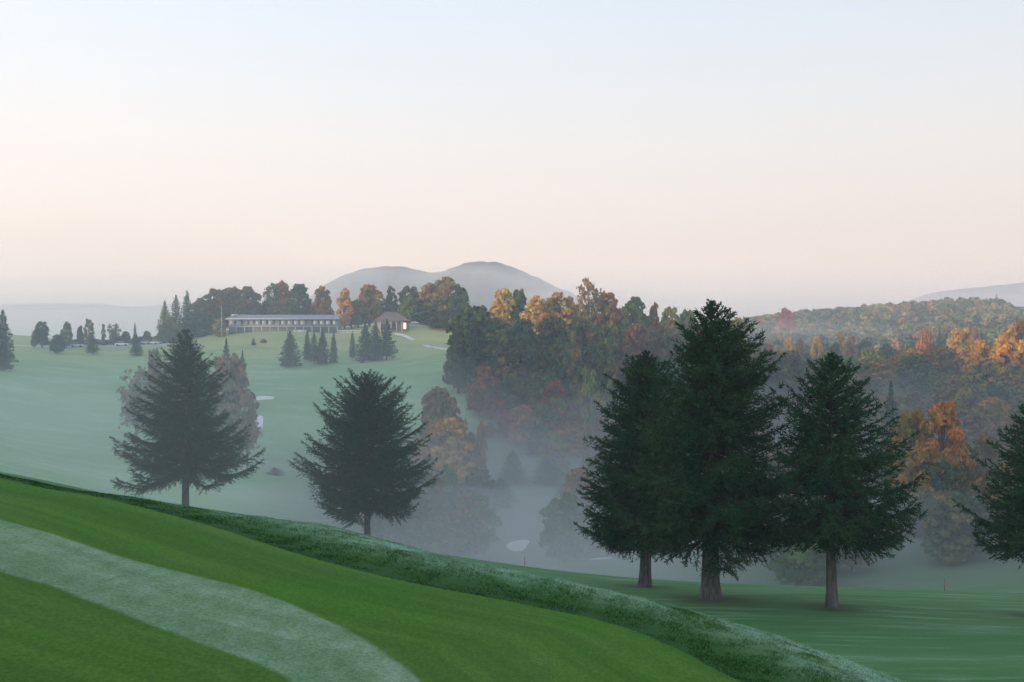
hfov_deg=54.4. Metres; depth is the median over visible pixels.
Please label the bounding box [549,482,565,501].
fir tree
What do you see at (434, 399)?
broadleaf tree
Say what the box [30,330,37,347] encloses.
broadleaf tree
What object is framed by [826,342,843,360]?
broadleaf tree
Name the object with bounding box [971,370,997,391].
broadleaf tree
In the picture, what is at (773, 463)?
broadleaf tree
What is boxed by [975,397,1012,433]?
broadleaf tree
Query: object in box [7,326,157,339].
mountain
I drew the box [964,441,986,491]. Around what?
broadleaf tree
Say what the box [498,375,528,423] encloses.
broadleaf tree
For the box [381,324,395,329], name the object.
window
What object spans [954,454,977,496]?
broadleaf tree
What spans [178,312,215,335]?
autumn shrub
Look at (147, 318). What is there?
mountain
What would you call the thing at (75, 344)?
parked car
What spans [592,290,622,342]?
broadleaf tree
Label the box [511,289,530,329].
broadleaf tree
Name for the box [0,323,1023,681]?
terrain
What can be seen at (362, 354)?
fir tree
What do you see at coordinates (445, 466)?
fir tree
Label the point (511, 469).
fir tree
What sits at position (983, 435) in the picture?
broadleaf tree
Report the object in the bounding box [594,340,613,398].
broadleaf tree
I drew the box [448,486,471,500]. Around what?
broadleaf tree
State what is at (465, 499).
broadleaf tree
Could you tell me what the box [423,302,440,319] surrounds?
broadleaf tree
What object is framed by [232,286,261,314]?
broadleaf tree
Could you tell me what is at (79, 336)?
broadleaf tree
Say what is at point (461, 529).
broadleaf tree
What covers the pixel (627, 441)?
spruce tree
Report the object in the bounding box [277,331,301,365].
fir tree
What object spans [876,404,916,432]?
broadleaf tree
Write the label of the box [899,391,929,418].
broadleaf tree
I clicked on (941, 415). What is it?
broadleaf tree
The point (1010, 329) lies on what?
broadleaf tree
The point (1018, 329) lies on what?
broadleaf tree
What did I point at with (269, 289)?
broadleaf tree
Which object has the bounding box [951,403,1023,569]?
spruce tree
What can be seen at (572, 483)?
broadleaf tree
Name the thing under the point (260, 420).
sand bunker
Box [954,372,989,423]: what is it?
broadleaf tree
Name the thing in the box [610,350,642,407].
broadleaf tree
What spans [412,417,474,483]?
broadleaf tree
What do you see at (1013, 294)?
mountain
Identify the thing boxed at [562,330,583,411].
broadleaf tree
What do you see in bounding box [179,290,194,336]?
fir tree
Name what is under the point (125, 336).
broadleaf tree
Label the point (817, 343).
broadleaf tree
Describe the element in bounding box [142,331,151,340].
broadleaf tree
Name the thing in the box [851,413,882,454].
broadleaf tree
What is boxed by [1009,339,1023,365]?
broadleaf tree
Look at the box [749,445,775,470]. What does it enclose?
broadleaf tree
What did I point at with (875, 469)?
broadleaf tree
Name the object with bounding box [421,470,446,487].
broadleaf tree
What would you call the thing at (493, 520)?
broadleaf tree
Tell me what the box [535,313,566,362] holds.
broadleaf tree
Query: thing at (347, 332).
terrace fence
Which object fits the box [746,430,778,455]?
broadleaf tree
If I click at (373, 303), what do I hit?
broadleaf tree
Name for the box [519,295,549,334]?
broadleaf tree
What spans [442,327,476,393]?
broadleaf tree
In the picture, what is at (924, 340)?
broadleaf tree
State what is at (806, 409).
broadleaf tree
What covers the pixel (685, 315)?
broadleaf tree
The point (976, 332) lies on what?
broadleaf tree
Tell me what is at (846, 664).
rough grass
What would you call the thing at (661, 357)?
broadleaf tree
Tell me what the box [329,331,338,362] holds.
fir tree
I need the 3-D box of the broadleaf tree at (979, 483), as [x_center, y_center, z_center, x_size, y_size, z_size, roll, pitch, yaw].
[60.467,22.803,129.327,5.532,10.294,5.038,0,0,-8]
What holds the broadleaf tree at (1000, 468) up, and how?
on the terrain at (902, 615)
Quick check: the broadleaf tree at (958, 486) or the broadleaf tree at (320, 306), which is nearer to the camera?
the broadleaf tree at (958, 486)
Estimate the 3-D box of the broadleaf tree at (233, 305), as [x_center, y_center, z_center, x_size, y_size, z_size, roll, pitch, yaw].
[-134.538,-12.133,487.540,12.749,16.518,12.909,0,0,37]
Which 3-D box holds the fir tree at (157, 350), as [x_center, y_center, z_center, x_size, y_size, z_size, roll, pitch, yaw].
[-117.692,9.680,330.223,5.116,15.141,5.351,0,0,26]
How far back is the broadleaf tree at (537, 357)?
331.92 m
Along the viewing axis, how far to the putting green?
7.44 m
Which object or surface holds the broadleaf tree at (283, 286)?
on the terrain at (902, 615)
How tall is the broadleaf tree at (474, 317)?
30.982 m
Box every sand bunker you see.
[256,396,273,399]
[256,415,263,430]
[506,540,529,550]
[590,557,611,559]
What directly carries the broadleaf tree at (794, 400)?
on the terrain at (902, 615)
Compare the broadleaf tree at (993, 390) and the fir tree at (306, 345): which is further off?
the fir tree at (306, 345)
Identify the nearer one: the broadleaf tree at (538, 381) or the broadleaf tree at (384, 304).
the broadleaf tree at (538, 381)
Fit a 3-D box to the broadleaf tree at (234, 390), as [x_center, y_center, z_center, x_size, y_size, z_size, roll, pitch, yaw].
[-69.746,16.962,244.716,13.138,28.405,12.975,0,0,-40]
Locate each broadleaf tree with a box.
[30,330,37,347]
[34,321,49,347]
[49,334,66,353]
[60,321,72,347]
[76,325,84,343]
[82,318,94,346]
[101,323,105,345]
[107,323,121,344]
[116,365,159,447]
[120,331,130,342]
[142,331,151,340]
[145,349,168,441]
[190,298,211,330]
[203,288,230,325]
[206,352,259,454]
[208,306,227,328]
[218,286,240,324]
[220,305,233,327]
[229,300,242,313]
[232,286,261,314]
[232,302,249,314]
[233,401,262,468]
[259,298,274,314]
[262,283,279,313]
[268,300,292,314]
[272,280,291,309]
[285,283,312,314]
[302,307,315,314]
[309,285,334,314]
[336,288,354,328]
[342,301,359,327]
[353,298,368,327]
[358,284,383,325]
[360,506,393,538]
[381,298,392,313]
[381,476,428,541]
[385,285,398,311]
[397,285,419,321]
[397,296,419,322]
[397,497,440,548]
[407,467,425,499]
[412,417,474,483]
[414,386,468,448]
[416,282,437,305]
[416,298,430,309]
[418,485,452,513]
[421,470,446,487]
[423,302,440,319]
[424,475,448,542]
[430,276,467,316]
[436,504,476,551]
[436,509,495,555]
[438,493,488,537]
[439,466,462,491]
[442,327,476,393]
[445,305,504,375]
[448,284,470,314]
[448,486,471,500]
[457,432,481,483]
[460,466,500,509]
[464,364,501,418]
[467,351,500,384]
[468,490,502,552]
[476,419,487,470]
[484,398,513,437]
[486,316,510,341]
[488,287,515,325]
[497,348,531,394]
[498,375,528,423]
[507,318,539,353]
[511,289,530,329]
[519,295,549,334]
[525,370,551,418]
[529,349,561,377]
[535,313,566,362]
[535,404,562,449]
[536,431,573,479]
[538,492,591,561]
[540,406,564,428]
[544,291,577,331]
[554,466,595,499]
[558,421,593,456]
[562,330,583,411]
[564,317,598,377]
[573,497,592,551]
[576,277,601,327]
[576,365,600,437]
[577,423,594,467]
[577,486,607,548]
[579,434,621,466]
[583,454,612,491]
[587,399,613,434]
[589,501,624,555]
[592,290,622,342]
[593,322,621,372]
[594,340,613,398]
[598,375,623,435]
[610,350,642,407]
[618,296,651,339]
[618,323,653,357]
[648,301,659,331]
[651,355,678,399]
[653,325,683,380]
[659,306,681,348]
[678,308,696,344]
[719,541,749,562]
[733,316,746,340]
[734,504,768,560]
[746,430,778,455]
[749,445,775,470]
[762,343,773,352]
[763,396,787,430]
[764,453,795,497]
[765,523,825,585]
[768,446,795,463]
[777,479,826,520]
[778,307,794,330]
[782,336,793,351]
[786,392,814,426]
[796,337,803,353]
[800,352,811,359]
[803,394,827,415]
[810,336,823,359]
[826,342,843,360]
[834,386,866,410]
[836,502,880,572]
[837,331,846,358]
[846,334,856,356]
[850,453,873,485]
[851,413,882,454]
[854,376,884,404]
[856,339,873,356]
[861,403,886,431]
[865,445,886,484]
[876,395,912,416]
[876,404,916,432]
[877,450,906,513]
[880,343,897,360]
[884,409,932,501]
[891,443,957,514]
[896,344,913,356]
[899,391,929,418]
[908,460,971,522]
[915,329,932,351]
[916,396,975,484]
[920,496,975,564]
[923,386,967,412]
[923,490,995,554]
[926,412,966,442]
[928,360,961,382]
[928,483,971,496]
[946,326,974,353]
[946,406,991,447]
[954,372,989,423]
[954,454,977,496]
[963,340,992,381]
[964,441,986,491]
[965,478,1001,544]
[969,351,1005,381]
[970,428,1022,454]
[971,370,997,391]
[972,326,980,340]
[972,436,1006,486]
[972,463,1021,532]
[974,433,1002,470]
[975,360,1001,386]
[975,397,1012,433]
[976,384,1009,399]
[979,400,1018,445]
[987,335,1022,385]
[993,362,1023,386]
[1003,325,1018,347]
[1007,401,1023,429]
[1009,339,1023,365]
[1010,405,1023,427]
[1012,318,1023,339]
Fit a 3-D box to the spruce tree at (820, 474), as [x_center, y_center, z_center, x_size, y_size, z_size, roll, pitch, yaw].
[14.555,6.503,44.906,8.271,12.096,7.497,0,0,0]
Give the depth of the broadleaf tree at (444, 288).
471.07 m
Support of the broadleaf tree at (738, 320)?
on the terrain at (902, 615)
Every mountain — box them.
[0,296,300,333]
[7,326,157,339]
[300,261,632,326]
[907,282,1023,306]
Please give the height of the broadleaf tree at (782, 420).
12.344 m
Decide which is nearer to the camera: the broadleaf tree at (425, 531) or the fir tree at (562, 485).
the broadleaf tree at (425, 531)
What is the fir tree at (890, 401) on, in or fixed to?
on the terrain at (902, 615)
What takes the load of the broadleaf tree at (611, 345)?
on the terrain at (902, 615)
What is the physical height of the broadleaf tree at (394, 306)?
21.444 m
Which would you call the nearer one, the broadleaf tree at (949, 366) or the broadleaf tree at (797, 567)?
the broadleaf tree at (797, 567)
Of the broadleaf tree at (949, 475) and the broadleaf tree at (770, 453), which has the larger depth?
the broadleaf tree at (770, 453)
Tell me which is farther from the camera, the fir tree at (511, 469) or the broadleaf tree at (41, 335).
the broadleaf tree at (41, 335)
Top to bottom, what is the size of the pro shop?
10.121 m
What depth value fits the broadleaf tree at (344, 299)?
464.07 m
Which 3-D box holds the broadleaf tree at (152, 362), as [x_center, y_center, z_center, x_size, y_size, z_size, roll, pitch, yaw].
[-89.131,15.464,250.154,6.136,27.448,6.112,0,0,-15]
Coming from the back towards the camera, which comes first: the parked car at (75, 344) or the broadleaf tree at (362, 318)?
the broadleaf tree at (362, 318)
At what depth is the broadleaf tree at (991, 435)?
234.06 m
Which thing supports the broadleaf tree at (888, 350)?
on the terrain at (902, 615)
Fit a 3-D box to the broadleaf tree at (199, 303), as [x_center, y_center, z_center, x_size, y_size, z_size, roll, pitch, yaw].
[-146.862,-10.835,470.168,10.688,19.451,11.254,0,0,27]
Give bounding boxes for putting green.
[0,479,732,681]
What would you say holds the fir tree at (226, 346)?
on the terrain at (902, 615)
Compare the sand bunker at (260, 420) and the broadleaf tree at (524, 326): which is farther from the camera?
the broadleaf tree at (524, 326)
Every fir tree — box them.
[0,309,19,370]
[85,333,100,353]
[129,335,143,355]
[132,324,136,344]
[154,348,165,380]
[156,300,169,333]
[168,295,183,337]
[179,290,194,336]
[223,338,229,357]
[240,350,250,392]
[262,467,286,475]
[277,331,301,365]
[301,330,311,359]
[306,332,320,363]
[314,329,331,363]
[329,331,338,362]
[349,331,356,358]
[354,323,373,361]
[365,321,384,360]
[376,319,398,359]
[437,464,459,485]
[491,477,520,508]
[496,450,527,482]
[527,456,562,485]
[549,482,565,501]
[878,381,901,458]
[937,326,941,345]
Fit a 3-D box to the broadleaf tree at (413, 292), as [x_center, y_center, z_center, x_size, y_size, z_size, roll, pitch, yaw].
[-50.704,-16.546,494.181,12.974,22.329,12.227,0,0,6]
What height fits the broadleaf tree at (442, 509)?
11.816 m
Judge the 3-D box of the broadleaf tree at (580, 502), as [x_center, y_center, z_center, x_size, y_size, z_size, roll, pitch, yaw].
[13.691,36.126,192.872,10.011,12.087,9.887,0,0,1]
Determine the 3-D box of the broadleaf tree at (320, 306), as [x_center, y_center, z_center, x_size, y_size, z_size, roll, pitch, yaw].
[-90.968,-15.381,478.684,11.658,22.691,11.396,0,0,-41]
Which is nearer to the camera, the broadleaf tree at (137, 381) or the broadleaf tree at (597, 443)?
the broadleaf tree at (137, 381)
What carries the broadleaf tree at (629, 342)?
on the terrain at (902, 615)
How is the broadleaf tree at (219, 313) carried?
on the terrain at (902, 615)
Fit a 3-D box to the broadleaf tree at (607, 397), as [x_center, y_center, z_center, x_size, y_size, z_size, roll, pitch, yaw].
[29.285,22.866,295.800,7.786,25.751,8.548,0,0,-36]
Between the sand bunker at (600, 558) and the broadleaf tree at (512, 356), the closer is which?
the sand bunker at (600, 558)
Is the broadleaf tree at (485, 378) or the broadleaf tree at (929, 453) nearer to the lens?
the broadleaf tree at (929, 453)
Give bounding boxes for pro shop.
[374,312,409,333]
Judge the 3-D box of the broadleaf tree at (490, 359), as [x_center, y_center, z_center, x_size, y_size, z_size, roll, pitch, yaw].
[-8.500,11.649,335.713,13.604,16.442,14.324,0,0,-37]
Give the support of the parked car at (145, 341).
on the terrain at (902, 615)
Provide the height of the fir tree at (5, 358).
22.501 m
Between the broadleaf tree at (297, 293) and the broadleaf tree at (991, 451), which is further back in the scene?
the broadleaf tree at (297, 293)
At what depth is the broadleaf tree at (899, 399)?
297.36 m
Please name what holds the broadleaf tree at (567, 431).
on the terrain at (902, 615)
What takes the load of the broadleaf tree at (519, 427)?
on the terrain at (902, 615)
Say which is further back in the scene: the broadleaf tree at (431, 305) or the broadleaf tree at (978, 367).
the broadleaf tree at (431, 305)
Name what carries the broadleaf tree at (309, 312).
on the terrain at (902, 615)
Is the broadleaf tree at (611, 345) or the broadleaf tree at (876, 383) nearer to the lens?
the broadleaf tree at (876, 383)
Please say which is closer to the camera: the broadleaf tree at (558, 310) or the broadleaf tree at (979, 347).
the broadleaf tree at (979, 347)
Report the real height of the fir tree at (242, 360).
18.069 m
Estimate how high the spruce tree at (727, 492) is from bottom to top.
14.738 m
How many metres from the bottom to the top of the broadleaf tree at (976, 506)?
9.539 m
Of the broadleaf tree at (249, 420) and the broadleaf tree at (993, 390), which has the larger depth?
the broadleaf tree at (993, 390)
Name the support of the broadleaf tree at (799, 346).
on the terrain at (902, 615)
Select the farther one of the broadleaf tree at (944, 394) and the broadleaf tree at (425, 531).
the broadleaf tree at (944, 394)
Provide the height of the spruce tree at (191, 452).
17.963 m
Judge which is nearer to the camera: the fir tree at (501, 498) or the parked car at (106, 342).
the fir tree at (501, 498)
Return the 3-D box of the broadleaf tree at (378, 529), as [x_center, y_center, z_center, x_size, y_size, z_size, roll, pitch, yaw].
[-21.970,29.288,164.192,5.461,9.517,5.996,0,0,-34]
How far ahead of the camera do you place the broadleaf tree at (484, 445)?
244.40 m
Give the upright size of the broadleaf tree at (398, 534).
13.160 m
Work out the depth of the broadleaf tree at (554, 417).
294.62 m
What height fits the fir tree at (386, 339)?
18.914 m
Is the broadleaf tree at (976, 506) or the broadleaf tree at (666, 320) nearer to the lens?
the broadleaf tree at (976, 506)
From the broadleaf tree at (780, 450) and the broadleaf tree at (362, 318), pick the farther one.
the broadleaf tree at (362, 318)
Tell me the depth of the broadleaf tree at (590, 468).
220.86 m
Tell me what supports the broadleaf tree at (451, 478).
on the terrain at (902, 615)
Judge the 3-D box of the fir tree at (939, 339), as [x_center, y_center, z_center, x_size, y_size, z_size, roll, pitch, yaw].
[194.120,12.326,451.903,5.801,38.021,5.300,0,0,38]
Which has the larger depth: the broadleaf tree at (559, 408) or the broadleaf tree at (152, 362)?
the broadleaf tree at (559, 408)
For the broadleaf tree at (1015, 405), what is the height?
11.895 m
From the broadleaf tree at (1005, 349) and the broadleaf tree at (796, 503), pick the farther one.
the broadleaf tree at (1005, 349)
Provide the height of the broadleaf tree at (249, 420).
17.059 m
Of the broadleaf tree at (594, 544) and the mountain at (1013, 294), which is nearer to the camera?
the broadleaf tree at (594, 544)
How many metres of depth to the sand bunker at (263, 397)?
318.36 m
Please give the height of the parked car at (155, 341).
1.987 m
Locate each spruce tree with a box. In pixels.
[110,329,265,505]
[288,368,442,535]
[574,350,699,586]
[607,299,808,599]
[746,351,929,608]
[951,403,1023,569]
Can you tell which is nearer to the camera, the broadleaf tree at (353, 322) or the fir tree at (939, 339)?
the fir tree at (939, 339)
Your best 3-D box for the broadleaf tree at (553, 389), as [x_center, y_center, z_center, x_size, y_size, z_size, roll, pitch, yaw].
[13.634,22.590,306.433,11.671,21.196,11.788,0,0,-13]
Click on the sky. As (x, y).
(754, 157)
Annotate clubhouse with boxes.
[225,314,342,334]
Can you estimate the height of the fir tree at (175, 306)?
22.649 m
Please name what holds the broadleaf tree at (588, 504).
on the terrain at (902, 615)
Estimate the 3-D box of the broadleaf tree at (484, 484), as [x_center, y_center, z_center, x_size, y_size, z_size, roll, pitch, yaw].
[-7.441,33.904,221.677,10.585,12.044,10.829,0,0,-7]
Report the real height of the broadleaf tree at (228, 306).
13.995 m
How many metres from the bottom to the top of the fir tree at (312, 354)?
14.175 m
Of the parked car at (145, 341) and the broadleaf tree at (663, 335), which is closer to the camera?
the broadleaf tree at (663, 335)
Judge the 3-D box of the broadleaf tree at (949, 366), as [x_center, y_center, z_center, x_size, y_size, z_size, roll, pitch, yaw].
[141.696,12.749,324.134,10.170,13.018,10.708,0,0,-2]
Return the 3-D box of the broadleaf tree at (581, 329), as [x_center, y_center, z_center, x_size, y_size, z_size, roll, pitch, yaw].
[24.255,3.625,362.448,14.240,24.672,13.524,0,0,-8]
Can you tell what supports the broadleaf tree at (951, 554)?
on the terrain at (902, 615)
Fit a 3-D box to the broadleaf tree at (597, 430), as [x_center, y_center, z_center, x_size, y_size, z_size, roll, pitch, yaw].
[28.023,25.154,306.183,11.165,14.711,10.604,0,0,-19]
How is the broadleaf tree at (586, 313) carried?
on the terrain at (902, 615)
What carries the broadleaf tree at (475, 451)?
on the terrain at (902, 615)
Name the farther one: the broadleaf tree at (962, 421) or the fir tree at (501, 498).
the broadleaf tree at (962, 421)
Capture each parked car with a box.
[70,343,83,346]
[115,341,129,345]
[140,340,150,343]
[150,340,161,343]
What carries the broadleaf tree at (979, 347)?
on the terrain at (902, 615)
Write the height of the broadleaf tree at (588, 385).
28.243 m
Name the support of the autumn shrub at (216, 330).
on the terrain at (902, 615)
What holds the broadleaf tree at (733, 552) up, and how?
on the terrain at (902, 615)
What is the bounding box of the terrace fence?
[339,330,371,333]
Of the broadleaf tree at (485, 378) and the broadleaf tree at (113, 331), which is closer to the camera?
the broadleaf tree at (485, 378)
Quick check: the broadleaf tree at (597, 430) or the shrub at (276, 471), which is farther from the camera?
the broadleaf tree at (597, 430)
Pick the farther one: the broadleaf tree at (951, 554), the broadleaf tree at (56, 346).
the broadleaf tree at (56, 346)
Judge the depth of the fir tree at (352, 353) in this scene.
414.74 m
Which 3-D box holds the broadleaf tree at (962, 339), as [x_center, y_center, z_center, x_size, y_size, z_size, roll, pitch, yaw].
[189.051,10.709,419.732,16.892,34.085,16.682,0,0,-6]
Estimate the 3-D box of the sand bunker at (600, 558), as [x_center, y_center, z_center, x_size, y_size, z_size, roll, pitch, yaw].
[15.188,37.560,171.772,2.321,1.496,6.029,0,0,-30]
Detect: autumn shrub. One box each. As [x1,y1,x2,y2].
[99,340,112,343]
[156,315,182,341]
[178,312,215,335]
[212,318,226,336]
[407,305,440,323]
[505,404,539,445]
[532,395,575,429]
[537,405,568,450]
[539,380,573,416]
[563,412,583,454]
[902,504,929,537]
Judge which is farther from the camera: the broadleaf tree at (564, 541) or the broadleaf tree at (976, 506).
the broadleaf tree at (564, 541)
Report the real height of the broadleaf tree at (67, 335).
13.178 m
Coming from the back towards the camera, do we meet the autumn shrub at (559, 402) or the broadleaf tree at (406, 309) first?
the broadleaf tree at (406, 309)
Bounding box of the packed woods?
[472,303,1001,401]
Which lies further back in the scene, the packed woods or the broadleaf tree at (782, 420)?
the packed woods
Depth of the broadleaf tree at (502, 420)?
304.10 m
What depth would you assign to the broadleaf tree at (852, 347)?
527.31 m
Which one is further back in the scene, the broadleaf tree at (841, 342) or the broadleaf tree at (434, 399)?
the broadleaf tree at (841, 342)
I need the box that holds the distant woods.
[726,297,1023,356]
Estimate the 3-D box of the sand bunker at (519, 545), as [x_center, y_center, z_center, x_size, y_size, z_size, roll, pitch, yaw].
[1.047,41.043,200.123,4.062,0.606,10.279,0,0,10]
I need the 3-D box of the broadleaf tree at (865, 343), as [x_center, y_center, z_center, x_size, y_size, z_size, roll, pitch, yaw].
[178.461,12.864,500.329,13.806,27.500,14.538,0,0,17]
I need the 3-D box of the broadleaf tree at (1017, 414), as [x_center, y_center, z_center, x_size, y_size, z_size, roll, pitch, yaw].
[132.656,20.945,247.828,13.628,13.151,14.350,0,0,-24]
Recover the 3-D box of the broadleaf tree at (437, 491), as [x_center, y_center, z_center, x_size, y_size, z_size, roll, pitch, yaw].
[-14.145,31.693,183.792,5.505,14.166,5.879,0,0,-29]
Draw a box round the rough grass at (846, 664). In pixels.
[0,473,908,681]
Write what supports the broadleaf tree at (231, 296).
on the terrain at (902, 615)
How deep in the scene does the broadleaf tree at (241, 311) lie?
478.47 m
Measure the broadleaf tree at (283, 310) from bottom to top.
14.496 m
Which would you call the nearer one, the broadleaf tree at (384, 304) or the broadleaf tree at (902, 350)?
the broadleaf tree at (902, 350)
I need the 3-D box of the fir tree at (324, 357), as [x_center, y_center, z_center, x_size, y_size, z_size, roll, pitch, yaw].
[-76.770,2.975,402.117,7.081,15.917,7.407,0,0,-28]
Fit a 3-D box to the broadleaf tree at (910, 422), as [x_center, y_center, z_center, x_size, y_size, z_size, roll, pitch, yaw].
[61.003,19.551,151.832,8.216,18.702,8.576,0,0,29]
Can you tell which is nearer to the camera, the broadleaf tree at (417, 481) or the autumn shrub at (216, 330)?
the broadleaf tree at (417, 481)
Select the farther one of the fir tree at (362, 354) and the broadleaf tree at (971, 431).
the fir tree at (362, 354)
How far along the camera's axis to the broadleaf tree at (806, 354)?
488.85 m
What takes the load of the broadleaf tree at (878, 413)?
on the terrain at (902, 615)
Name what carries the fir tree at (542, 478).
on the terrain at (902, 615)
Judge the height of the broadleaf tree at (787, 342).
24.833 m
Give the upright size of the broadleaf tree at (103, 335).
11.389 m
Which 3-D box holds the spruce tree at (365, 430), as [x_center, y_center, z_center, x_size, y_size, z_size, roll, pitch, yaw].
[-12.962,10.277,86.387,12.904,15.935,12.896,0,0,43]
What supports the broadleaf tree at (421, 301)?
on the terrain at (902, 615)
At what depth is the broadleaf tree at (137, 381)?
238.68 m
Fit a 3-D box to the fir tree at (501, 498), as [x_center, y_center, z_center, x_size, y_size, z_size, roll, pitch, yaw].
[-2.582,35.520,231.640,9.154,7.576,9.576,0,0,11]
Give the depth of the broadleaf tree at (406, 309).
468.72 m
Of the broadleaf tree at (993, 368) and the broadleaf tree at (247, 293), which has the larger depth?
the broadleaf tree at (247, 293)
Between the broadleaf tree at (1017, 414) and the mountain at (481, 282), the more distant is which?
the mountain at (481, 282)
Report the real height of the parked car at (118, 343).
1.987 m
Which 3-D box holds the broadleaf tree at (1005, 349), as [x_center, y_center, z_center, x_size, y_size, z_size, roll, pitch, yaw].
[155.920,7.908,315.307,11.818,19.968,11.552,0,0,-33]
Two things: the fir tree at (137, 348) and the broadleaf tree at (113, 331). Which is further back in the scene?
the broadleaf tree at (113, 331)
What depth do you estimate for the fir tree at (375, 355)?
411.21 m
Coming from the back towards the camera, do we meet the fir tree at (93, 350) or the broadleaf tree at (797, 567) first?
the fir tree at (93, 350)
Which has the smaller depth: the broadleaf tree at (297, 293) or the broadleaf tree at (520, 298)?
the broadleaf tree at (520, 298)
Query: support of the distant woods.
on the terrain at (902, 615)
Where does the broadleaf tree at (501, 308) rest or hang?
on the terrain at (902, 615)
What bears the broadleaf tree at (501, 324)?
on the terrain at (902, 615)
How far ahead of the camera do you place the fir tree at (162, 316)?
454.39 m
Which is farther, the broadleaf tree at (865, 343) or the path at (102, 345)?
the broadleaf tree at (865, 343)
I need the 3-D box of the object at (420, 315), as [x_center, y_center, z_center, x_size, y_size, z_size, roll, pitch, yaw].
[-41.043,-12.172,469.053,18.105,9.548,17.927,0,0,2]
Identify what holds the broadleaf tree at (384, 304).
on the terrain at (902, 615)
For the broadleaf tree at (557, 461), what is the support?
on the terrain at (902, 615)
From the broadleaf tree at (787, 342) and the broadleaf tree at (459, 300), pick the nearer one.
the broadleaf tree at (459, 300)
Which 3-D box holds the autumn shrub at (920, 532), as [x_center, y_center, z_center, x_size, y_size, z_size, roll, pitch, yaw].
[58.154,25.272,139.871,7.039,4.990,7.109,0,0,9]
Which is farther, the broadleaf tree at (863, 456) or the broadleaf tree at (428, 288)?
the broadleaf tree at (428, 288)
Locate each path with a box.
[13,342,178,346]
[394,332,446,349]
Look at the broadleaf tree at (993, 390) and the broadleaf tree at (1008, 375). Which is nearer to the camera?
the broadleaf tree at (993, 390)
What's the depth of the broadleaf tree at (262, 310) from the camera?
487.74 m
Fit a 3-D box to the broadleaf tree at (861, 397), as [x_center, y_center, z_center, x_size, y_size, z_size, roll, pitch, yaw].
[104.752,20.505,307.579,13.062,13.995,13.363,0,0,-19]
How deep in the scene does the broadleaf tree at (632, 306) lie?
389.30 m
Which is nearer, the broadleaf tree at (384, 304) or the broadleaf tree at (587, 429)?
the broadleaf tree at (587, 429)
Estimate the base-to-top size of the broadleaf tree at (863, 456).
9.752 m
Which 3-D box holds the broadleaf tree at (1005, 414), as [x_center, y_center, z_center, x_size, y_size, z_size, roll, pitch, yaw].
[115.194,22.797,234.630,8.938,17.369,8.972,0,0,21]
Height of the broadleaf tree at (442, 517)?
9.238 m
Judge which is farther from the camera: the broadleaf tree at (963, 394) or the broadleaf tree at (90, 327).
the broadleaf tree at (90, 327)
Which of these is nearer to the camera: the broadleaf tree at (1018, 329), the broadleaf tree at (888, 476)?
the broadleaf tree at (888, 476)
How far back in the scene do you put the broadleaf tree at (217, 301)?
477.13 m
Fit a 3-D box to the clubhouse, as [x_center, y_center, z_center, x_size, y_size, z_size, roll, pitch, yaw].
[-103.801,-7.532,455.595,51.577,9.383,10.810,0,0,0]
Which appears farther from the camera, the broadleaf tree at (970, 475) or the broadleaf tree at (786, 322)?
the broadleaf tree at (786, 322)
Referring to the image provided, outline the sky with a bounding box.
[0,0,1023,325]
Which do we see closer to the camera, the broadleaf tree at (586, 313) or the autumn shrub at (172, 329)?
the broadleaf tree at (586, 313)
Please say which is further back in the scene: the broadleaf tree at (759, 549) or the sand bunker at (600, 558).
the sand bunker at (600, 558)
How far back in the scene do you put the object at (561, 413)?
294.56 m
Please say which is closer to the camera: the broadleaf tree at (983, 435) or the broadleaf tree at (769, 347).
the broadleaf tree at (983, 435)
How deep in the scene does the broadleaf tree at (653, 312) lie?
396.77 m
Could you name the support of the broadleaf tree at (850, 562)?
on the terrain at (902, 615)
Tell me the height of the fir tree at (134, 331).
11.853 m
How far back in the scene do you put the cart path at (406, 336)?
441.06 m
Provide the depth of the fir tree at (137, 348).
411.62 m

